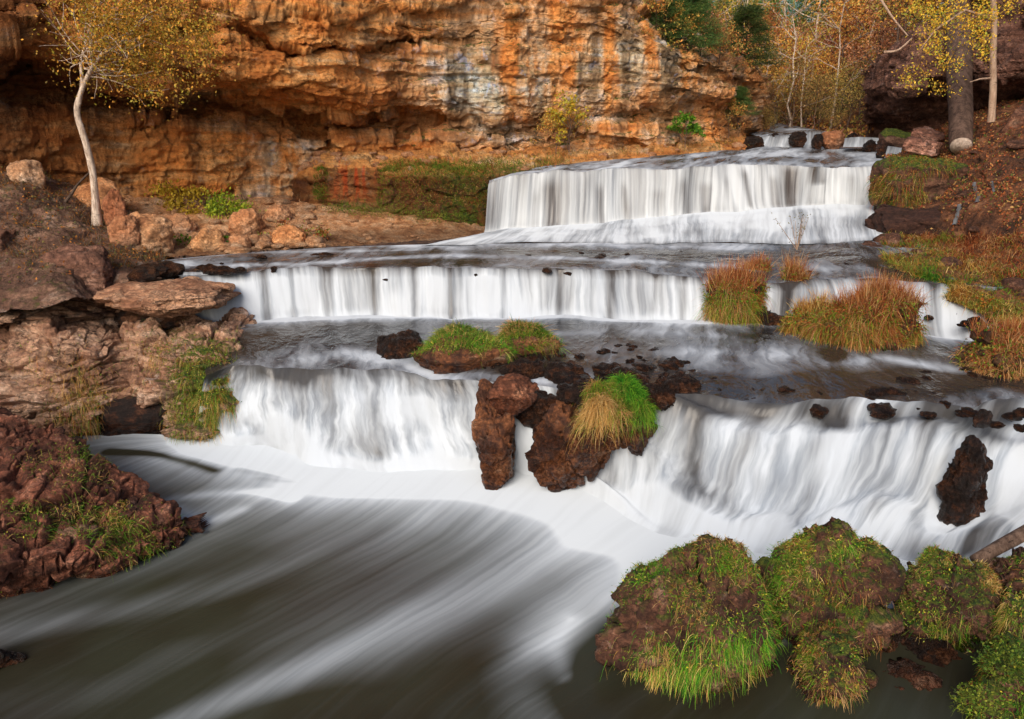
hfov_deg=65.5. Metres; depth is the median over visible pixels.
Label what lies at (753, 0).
sky
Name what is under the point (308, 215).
rubble stone
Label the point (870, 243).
bank stone
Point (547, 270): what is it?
wet stone
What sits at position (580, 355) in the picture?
wet stone
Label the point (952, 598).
mossy boulder
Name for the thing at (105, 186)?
shore boulder
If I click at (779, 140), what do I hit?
back cascade
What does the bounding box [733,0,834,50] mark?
birch tree
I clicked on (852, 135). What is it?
cascade rock
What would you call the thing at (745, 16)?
pine tree
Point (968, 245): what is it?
grass bank
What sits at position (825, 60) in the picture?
autumn tree
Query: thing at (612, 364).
wet stone
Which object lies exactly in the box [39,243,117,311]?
bank boulder
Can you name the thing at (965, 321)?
wet stone
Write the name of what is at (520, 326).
grass clump
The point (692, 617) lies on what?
mossy boulder
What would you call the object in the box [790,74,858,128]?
hillside bush
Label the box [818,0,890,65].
autumn tree
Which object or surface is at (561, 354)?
wet stone
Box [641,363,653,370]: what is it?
wet stone
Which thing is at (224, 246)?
rubble stone
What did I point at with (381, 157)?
rubble stone
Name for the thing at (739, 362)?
pool
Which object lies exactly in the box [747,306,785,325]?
wet rock
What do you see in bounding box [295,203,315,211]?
rubble stone
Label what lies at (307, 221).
rubble stone
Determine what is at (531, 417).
red boulder
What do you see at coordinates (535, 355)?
wet stone
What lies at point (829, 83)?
hillside bush
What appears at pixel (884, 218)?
rock ledge
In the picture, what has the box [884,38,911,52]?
bare branch
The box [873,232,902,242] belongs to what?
bank stone
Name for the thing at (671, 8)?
pine tree
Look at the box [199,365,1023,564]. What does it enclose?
waterfall
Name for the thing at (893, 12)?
autumn tree
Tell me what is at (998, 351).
grass clump
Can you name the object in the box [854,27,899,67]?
hillside bush
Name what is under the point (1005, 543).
fallen log
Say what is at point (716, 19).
cliff shrub
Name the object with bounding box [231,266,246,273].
wet stone
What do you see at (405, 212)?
grass bank
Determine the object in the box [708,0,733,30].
autumn tree
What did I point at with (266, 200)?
rubble stone
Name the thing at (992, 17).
maple tree
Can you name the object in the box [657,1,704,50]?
cliff shrub
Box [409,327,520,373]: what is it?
grassy rock
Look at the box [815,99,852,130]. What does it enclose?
hillside bush
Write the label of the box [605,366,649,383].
shoal rock
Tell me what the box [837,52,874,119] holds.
hillside bush
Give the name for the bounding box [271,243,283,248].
rubble stone
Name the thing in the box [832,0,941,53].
autumn tree
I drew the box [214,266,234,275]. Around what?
wet stone
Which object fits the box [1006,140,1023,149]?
bank stone
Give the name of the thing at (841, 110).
hillside bush
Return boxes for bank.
[0,171,165,312]
[312,156,492,207]
[314,197,480,225]
[373,150,570,183]
[556,136,749,160]
[878,98,1023,323]
[880,230,1023,324]
[903,227,1023,281]
[905,147,981,206]
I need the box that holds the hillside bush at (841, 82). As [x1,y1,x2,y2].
[821,54,864,134]
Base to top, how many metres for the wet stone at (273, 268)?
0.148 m
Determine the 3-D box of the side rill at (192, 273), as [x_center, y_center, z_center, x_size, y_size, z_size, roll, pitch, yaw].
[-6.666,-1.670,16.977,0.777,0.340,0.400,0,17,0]
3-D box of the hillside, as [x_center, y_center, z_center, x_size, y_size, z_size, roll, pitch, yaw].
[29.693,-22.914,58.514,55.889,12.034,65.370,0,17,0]
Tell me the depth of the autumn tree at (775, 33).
44.17 m
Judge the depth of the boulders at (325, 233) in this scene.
20.42 m
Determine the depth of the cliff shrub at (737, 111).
29.33 m
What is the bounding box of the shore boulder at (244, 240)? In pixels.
[228,233,251,252]
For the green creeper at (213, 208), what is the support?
on the gravel shore
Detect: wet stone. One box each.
[127,266,156,281]
[134,263,154,268]
[153,262,168,277]
[157,270,166,277]
[161,260,184,278]
[201,263,218,275]
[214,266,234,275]
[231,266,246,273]
[256,254,266,258]
[270,266,276,272]
[318,252,333,254]
[528,352,542,359]
[538,369,544,376]
[542,267,551,273]
[552,370,575,383]
[555,373,574,383]
[557,353,565,356]
[571,374,588,380]
[574,353,584,358]
[592,362,608,371]
[593,370,605,377]
[596,350,606,354]
[608,362,620,368]
[625,358,634,363]
[626,343,637,347]
[631,362,656,371]
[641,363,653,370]
[658,371,669,376]
[659,362,678,369]
[664,356,684,366]
[777,385,794,392]
[809,404,828,418]
[864,386,890,396]
[867,402,896,419]
[887,387,906,394]
[896,376,920,383]
[919,411,935,417]
[921,375,931,379]
[924,315,933,320]
[925,412,936,418]
[939,400,950,408]
[955,413,968,417]
[960,320,973,324]
[960,407,978,417]
[966,318,986,329]
[967,371,977,376]
[973,410,992,427]
[988,421,1005,428]
[1001,412,1022,421]
[1012,408,1023,418]
[1013,424,1023,432]
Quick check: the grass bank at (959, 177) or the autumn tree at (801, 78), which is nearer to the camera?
the grass bank at (959, 177)
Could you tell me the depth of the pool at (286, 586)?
9.91 m
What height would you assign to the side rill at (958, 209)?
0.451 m
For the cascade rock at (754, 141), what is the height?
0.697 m
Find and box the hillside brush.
[769,48,873,147]
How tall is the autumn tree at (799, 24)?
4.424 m
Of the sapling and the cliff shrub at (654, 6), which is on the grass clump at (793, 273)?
the sapling
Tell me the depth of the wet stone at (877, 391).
12.69 m
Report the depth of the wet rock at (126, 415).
15.29 m
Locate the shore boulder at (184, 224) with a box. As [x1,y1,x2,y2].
[162,213,197,237]
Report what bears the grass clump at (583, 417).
on the red boulder at (590, 461)
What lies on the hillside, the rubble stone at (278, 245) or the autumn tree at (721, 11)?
the autumn tree at (721, 11)
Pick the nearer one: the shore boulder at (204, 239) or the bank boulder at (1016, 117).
the shore boulder at (204, 239)
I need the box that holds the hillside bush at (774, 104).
[763,81,808,129]
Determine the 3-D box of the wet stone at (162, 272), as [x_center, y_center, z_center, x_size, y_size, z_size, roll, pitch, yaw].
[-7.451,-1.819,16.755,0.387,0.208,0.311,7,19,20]
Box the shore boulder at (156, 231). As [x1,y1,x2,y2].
[130,211,174,259]
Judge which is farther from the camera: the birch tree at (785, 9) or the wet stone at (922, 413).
the birch tree at (785, 9)
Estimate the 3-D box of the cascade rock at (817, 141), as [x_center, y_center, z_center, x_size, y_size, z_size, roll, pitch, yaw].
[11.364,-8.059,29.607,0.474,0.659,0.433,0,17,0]
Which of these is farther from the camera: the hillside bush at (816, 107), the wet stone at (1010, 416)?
the hillside bush at (816, 107)
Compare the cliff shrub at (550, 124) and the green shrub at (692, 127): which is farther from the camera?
the green shrub at (692, 127)
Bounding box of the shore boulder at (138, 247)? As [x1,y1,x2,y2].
[134,245,146,251]
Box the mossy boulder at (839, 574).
[754,516,911,658]
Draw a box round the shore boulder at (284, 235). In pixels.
[272,224,305,250]
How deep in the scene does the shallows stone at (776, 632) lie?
9.25 m
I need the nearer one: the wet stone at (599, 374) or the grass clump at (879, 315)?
the wet stone at (599, 374)
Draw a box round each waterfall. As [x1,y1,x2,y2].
[180,266,1009,340]
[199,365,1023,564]
[484,164,871,231]
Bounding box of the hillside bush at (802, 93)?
[768,49,836,126]
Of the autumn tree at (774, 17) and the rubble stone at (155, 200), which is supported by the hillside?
the autumn tree at (774, 17)
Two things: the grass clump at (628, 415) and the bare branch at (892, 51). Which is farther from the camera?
the bare branch at (892, 51)
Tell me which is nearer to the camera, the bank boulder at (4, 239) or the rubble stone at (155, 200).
the bank boulder at (4, 239)
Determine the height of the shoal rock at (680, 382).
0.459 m
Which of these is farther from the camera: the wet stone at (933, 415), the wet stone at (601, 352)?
the wet stone at (601, 352)
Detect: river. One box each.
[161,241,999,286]
[489,146,881,182]
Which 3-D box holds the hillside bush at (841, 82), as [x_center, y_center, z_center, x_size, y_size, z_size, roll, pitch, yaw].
[15.110,-11.649,35.252,2.777,3.462,3.582,12,21,33]
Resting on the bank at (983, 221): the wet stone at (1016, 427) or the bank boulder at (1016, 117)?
the bank boulder at (1016, 117)
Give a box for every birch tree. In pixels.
[710,0,766,31]
[714,0,827,63]
[732,0,835,33]
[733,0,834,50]
[751,33,802,108]
[762,0,836,125]
[769,17,855,126]
[784,0,877,64]
[799,0,888,128]
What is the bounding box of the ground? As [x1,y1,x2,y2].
[158,146,861,278]
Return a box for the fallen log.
[970,525,1023,561]
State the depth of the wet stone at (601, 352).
14.93 m
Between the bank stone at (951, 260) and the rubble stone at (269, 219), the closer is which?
the bank stone at (951, 260)
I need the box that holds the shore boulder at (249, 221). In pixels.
[228,208,265,234]
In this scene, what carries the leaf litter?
on the bank at (983, 221)
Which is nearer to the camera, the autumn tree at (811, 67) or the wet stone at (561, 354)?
the wet stone at (561, 354)
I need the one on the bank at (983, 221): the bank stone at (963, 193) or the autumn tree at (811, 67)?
the bank stone at (963, 193)
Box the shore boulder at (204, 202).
[190,192,206,204]
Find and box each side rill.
[183,272,207,274]
[843,137,878,146]
[884,146,901,157]
[953,204,961,223]
[972,182,980,201]
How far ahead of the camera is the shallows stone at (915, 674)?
8.80 m
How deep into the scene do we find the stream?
33.39 m
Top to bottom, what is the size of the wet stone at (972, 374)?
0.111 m
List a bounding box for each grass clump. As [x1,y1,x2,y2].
[422,317,501,344]
[493,314,558,350]
[564,392,630,456]
[574,378,630,437]
[585,398,639,443]
[606,372,648,411]
[614,396,662,448]
[691,251,772,326]
[733,249,781,272]
[772,246,817,299]
[775,287,844,335]
[793,264,932,353]
[945,307,1023,382]
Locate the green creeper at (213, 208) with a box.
[199,184,265,218]
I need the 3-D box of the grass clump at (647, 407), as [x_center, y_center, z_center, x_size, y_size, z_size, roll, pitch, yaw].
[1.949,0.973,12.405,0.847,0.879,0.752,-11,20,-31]
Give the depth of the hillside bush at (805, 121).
37.66 m
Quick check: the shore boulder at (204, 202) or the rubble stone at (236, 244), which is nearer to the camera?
the rubble stone at (236, 244)
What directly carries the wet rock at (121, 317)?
on the river bed
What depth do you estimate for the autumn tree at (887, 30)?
31.45 m
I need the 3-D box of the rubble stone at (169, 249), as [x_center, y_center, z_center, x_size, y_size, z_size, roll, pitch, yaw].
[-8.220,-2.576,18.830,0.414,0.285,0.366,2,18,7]
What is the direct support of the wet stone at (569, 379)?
on the pool at (739, 362)
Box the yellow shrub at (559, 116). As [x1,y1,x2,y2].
[547,89,590,151]
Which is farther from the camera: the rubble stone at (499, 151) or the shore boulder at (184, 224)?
the rubble stone at (499, 151)
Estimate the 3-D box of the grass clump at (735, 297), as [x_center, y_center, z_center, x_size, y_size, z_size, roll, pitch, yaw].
[4.672,-1.071,16.832,2.002,2.402,1.513,0,17,0]
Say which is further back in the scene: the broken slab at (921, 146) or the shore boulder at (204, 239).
the broken slab at (921, 146)
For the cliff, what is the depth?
23.26 m
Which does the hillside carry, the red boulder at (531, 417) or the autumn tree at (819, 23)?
the autumn tree at (819, 23)
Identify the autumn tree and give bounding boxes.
[701,1,734,23]
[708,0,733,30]
[715,0,769,49]
[723,12,776,52]
[736,0,822,120]
[748,0,787,57]
[752,23,790,64]
[759,24,822,123]
[762,42,839,124]
[765,17,818,120]
[777,41,830,120]
[779,34,831,123]
[786,14,810,65]
[790,0,890,109]
[794,45,848,122]
[796,0,925,87]
[798,2,840,66]
[801,28,834,80]
[803,16,843,72]
[812,0,944,53]
[812,17,865,82]
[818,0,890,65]
[820,0,867,55]
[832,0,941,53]
[834,0,912,76]
[841,0,906,36]
[856,0,934,55]
[862,0,940,41]
[863,0,943,30]
[900,0,943,22]
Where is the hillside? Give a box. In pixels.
[777,39,886,136]
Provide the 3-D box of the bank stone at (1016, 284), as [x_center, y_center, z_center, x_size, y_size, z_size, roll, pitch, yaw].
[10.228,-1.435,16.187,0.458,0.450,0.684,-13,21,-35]
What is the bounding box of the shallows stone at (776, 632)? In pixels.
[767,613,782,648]
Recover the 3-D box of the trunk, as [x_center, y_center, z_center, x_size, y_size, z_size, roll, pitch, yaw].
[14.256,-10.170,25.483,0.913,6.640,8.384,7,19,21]
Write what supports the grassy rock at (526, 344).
on the river bed
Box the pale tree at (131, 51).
[21,0,257,225]
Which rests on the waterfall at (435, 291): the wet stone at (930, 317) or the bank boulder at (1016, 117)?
the wet stone at (930, 317)
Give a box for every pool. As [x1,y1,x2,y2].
[0,434,993,718]
[204,315,1023,406]
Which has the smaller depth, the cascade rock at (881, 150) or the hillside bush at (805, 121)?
the cascade rock at (881, 150)
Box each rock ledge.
[0,300,256,445]
[0,301,115,326]
[0,407,209,596]
[93,276,241,317]
[865,204,940,240]
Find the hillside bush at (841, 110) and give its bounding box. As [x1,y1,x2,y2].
[820,94,857,128]
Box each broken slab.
[902,136,943,156]
[911,126,944,141]
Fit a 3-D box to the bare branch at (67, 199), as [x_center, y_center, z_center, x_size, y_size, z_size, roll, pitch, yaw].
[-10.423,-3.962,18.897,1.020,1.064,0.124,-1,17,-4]
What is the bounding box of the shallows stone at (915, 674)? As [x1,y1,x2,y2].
[882,657,942,690]
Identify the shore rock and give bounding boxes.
[0,578,56,598]
[57,524,98,578]
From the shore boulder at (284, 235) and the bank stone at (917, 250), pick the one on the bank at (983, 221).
the bank stone at (917, 250)
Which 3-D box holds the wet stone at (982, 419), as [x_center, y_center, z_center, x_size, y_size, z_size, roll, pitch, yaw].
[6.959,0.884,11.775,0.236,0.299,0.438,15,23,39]
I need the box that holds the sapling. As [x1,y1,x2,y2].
[771,212,810,249]
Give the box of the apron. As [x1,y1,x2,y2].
[421,204,885,245]
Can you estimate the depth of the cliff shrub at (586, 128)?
25.58 m
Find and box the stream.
[749,123,822,136]
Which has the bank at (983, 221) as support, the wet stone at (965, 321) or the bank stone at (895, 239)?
the bank stone at (895, 239)
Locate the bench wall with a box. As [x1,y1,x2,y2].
[290,134,746,225]
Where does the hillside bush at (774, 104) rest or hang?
on the hillside
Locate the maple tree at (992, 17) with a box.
[880,0,1023,121]
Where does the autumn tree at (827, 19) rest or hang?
on the hillside
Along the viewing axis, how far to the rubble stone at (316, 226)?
21.20 m
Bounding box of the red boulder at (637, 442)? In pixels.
[609,398,657,455]
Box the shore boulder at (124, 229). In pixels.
[107,214,140,246]
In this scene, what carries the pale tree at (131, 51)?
on the bank at (57, 284)
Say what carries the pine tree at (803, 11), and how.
on the hillside
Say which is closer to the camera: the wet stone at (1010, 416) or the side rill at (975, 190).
the wet stone at (1010, 416)
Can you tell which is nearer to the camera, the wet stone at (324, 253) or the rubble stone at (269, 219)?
the wet stone at (324, 253)
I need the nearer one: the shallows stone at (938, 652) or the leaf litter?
the shallows stone at (938, 652)
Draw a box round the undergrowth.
[0,163,174,282]
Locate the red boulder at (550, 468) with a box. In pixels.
[525,400,584,492]
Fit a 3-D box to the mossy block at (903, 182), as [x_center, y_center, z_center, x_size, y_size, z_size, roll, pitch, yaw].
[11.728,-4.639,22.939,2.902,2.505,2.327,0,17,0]
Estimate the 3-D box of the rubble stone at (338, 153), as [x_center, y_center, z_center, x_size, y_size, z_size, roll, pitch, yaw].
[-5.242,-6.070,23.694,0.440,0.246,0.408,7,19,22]
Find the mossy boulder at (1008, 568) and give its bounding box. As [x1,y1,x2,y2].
[984,546,1023,614]
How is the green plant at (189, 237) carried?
on the gravel shore
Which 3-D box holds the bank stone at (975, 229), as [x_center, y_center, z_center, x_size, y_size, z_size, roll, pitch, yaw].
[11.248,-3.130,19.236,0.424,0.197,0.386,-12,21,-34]
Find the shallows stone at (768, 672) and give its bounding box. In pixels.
[747,659,778,678]
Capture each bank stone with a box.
[862,241,883,246]
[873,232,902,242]
[884,235,900,245]
[893,252,909,257]
[911,249,925,253]
[939,256,962,266]
[954,190,973,200]
[968,226,979,232]
[999,277,1023,291]
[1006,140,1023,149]
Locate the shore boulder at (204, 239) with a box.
[190,228,224,256]
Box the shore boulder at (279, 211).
[263,204,291,222]
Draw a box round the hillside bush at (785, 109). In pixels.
[773,94,804,121]
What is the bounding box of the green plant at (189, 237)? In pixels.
[173,234,228,257]
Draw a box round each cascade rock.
[744,136,763,148]
[788,131,806,147]
[811,134,823,148]
[821,130,845,148]
[846,133,857,137]
[862,139,876,151]
[876,145,894,158]
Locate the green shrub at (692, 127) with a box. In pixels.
[666,111,705,147]
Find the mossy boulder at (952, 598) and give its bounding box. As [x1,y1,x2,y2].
[892,544,1003,654]
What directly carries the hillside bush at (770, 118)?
on the hillside brush
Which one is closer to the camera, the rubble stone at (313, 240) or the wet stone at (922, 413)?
the wet stone at (922, 413)
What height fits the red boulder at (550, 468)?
1.651 m
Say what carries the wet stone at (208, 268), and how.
on the river water at (690, 259)
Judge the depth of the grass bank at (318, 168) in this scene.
22.64 m
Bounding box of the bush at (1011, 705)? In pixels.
[956,628,1023,718]
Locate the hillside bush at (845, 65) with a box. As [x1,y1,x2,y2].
[818,39,868,104]
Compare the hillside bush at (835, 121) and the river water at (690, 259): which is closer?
the river water at (690, 259)
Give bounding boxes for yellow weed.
[975,294,994,319]
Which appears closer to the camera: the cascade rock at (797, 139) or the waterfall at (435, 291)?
the waterfall at (435, 291)
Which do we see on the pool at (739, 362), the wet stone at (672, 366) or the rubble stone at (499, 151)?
the wet stone at (672, 366)
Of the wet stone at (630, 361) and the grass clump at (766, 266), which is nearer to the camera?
the wet stone at (630, 361)
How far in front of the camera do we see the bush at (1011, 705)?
7.86 m
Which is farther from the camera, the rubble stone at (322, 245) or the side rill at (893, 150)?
the side rill at (893, 150)
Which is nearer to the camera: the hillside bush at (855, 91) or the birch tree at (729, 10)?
the hillside bush at (855, 91)
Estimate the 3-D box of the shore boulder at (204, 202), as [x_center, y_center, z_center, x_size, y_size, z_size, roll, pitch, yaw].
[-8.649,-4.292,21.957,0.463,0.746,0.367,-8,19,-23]
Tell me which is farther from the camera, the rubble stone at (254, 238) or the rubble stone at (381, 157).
the rubble stone at (381, 157)
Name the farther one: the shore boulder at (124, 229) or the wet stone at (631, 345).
the shore boulder at (124, 229)
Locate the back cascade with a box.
[762,131,824,147]
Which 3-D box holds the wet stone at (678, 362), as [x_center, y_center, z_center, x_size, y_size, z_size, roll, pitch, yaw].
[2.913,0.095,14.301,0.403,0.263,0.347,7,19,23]
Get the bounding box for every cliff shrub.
[523,108,570,154]
[552,104,593,149]
[617,18,653,50]
[634,0,672,30]
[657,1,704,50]
[685,7,749,59]
[707,18,766,69]
[714,97,748,136]
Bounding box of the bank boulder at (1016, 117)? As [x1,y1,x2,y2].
[998,105,1023,134]
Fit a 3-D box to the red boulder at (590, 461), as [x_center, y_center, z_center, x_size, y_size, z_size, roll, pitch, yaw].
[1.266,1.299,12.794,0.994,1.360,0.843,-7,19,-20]
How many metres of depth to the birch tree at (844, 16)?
40.97 m
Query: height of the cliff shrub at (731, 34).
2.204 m
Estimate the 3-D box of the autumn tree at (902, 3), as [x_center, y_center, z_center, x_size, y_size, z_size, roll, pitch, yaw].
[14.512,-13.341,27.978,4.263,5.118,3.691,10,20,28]
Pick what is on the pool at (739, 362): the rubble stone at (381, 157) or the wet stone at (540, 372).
the wet stone at (540, 372)
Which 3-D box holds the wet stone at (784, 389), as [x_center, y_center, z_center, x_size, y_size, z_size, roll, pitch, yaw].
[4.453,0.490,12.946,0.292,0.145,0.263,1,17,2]
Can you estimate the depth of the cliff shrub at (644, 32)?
26.19 m
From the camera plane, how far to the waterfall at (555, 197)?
22.86 m
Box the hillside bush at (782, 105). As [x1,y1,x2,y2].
[770,84,805,126]
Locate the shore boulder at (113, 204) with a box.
[101,188,126,226]
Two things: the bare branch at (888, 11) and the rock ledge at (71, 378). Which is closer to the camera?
the rock ledge at (71, 378)
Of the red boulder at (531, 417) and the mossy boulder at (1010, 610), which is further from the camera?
the red boulder at (531, 417)
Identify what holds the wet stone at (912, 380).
on the pool at (739, 362)
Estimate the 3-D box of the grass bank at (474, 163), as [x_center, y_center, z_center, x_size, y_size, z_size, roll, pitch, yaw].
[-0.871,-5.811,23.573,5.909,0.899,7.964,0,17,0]
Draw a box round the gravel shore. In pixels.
[123,195,484,256]
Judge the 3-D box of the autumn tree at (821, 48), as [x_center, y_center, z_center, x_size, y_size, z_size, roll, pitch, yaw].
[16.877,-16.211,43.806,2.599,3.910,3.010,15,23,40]
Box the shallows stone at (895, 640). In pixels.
[879,633,900,652]
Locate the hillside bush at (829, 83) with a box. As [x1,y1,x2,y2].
[797,68,863,129]
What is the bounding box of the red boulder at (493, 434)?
[471,378,515,489]
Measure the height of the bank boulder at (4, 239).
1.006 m
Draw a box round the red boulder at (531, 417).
[515,390,555,428]
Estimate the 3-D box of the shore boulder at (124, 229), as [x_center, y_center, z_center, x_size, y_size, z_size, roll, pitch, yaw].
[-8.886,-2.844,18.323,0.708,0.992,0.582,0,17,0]
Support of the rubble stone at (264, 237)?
on the gravel shore
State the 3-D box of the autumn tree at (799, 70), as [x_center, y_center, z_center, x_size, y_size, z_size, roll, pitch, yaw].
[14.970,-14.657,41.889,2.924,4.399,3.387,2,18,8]
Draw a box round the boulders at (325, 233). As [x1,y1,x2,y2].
[257,218,330,251]
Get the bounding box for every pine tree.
[644,0,696,40]
[659,0,731,71]
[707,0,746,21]
[712,0,792,74]
[723,85,762,125]
[756,0,808,33]
[790,0,834,42]
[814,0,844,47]
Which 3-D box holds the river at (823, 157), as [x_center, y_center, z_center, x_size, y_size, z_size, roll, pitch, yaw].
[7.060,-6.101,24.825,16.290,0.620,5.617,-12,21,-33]
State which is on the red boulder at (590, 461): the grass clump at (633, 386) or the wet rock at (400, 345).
the grass clump at (633, 386)
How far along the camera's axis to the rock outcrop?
26.38 m
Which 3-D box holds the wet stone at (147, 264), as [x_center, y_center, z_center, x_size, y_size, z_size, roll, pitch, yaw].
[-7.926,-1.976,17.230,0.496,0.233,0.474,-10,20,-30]
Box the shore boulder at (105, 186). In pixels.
[69,177,123,208]
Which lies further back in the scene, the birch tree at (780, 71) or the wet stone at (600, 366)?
the birch tree at (780, 71)
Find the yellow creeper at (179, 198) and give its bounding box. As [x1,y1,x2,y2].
[144,175,216,215]
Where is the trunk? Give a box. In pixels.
[944,0,972,153]
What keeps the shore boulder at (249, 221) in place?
on the gravel shore
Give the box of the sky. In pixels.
[656,0,943,70]
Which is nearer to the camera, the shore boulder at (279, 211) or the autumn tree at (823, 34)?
the shore boulder at (279, 211)
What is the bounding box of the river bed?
[289,240,870,367]
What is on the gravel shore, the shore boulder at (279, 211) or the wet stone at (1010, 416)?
the shore boulder at (279, 211)
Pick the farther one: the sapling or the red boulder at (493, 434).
the sapling
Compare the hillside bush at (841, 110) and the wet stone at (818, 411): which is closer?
the wet stone at (818, 411)
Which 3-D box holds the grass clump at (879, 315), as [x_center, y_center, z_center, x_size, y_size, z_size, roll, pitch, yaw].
[6.790,-0.606,15.360,2.628,2.554,1.935,0,17,0]
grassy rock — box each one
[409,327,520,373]
[487,328,567,356]
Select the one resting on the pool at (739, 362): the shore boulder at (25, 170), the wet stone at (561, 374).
the wet stone at (561, 374)
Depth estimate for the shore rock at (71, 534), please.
10.64 m
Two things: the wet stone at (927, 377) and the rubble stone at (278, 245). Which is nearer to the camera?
the wet stone at (927, 377)
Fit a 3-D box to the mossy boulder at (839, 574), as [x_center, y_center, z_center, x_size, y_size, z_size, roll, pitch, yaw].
[3.775,2.795,9.469,1.732,2.020,1.369,0,17,0]
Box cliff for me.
[0,0,773,197]
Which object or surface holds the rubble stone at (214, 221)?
on the gravel shore
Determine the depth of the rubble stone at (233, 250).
18.97 m
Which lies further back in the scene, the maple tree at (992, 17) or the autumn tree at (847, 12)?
the autumn tree at (847, 12)
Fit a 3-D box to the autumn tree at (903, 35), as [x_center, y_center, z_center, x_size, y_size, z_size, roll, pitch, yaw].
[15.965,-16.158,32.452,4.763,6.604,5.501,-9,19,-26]
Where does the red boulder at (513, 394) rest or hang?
on the waterfall at (757, 477)
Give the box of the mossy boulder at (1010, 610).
[979,576,1023,647]
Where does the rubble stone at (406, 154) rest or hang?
on the bench wall
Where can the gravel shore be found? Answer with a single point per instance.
(376, 228)
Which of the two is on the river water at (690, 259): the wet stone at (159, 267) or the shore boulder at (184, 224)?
the wet stone at (159, 267)
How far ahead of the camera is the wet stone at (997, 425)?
11.76 m
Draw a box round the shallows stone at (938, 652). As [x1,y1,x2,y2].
[900,631,962,666]
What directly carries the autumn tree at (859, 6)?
on the hillside
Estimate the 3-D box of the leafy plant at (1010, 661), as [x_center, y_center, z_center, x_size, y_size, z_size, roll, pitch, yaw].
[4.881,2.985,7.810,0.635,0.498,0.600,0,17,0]
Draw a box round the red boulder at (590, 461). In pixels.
[564,410,620,481]
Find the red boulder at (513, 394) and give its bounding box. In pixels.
[485,373,539,416]
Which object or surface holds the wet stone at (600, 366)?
on the pool at (739, 362)
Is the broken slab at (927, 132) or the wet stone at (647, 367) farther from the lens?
the broken slab at (927, 132)
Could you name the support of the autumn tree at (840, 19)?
on the hillside
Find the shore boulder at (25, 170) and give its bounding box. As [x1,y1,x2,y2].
[6,159,46,189]
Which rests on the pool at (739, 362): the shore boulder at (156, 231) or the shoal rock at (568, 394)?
the shoal rock at (568, 394)
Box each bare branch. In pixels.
[64,172,88,202]
[880,0,907,35]
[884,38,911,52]
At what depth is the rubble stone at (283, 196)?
23.77 m
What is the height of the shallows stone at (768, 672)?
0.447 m
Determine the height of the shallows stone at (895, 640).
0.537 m
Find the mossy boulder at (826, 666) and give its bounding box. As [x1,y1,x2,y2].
[786,624,878,710]
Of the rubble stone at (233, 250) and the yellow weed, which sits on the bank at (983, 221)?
the yellow weed
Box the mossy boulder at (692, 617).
[594,530,786,706]
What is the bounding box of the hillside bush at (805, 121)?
[776,73,831,126]
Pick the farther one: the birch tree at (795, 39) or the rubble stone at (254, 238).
the birch tree at (795, 39)
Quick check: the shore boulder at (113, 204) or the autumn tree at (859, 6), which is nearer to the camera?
the shore boulder at (113, 204)
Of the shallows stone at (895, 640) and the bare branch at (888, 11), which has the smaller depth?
the shallows stone at (895, 640)
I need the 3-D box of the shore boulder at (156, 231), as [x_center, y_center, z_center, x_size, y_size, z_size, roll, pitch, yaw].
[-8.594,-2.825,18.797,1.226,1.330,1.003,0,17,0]
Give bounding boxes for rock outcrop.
[860,0,1023,137]
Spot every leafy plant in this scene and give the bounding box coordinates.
[947,681,1003,718]
[967,636,1023,692]
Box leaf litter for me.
[882,97,1023,240]
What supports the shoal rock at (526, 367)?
on the pool at (739, 362)
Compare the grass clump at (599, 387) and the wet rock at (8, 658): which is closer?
the wet rock at (8, 658)
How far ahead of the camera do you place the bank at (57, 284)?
17.09 m
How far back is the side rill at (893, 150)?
25.54 m
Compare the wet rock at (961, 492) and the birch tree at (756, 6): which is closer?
the wet rock at (961, 492)
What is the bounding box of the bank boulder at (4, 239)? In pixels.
[0,227,16,251]
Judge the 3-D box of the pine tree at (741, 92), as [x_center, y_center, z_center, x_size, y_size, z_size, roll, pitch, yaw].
[8.608,-9.576,29.986,1.649,1.499,1.654,10,20,29]
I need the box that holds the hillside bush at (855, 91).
[823,49,886,134]
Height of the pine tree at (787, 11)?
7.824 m
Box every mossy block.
[865,153,968,213]
[875,128,910,150]
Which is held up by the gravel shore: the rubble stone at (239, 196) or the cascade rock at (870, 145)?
the rubble stone at (239, 196)
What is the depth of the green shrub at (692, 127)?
27.40 m
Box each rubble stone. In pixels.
[150,197,165,204]
[162,246,173,253]
[208,219,221,224]
[217,242,230,250]
[220,229,229,235]
[224,246,250,253]
[230,241,243,246]
[232,194,246,202]
[248,234,262,244]
[255,197,274,204]
[255,240,272,249]
[258,235,271,241]
[266,216,284,221]
[271,198,290,204]
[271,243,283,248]
[273,194,287,197]
[290,222,307,229]
[292,218,310,223]
[294,211,316,219]
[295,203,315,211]
[295,242,307,248]
[300,161,313,168]
[305,235,323,248]
[307,223,319,231]
[317,243,326,247]
[331,151,342,156]
[375,155,387,160]
[401,151,413,157]
[492,150,506,153]
[517,166,531,170]
[646,152,656,155]
[731,141,743,147]
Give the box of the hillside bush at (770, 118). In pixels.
[762,108,779,129]
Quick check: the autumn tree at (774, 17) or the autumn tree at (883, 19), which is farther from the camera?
the autumn tree at (774, 17)
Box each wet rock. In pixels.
[0,649,26,667]
[72,395,167,436]
[114,310,185,330]
[376,329,423,359]
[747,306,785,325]
[935,435,992,526]
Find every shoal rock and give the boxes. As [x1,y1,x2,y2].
[499,357,543,378]
[543,360,588,378]
[556,377,599,407]
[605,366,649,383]
[639,383,675,410]
[654,371,701,392]
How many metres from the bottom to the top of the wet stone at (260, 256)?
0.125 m
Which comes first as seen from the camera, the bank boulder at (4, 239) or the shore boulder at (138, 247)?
the bank boulder at (4, 239)

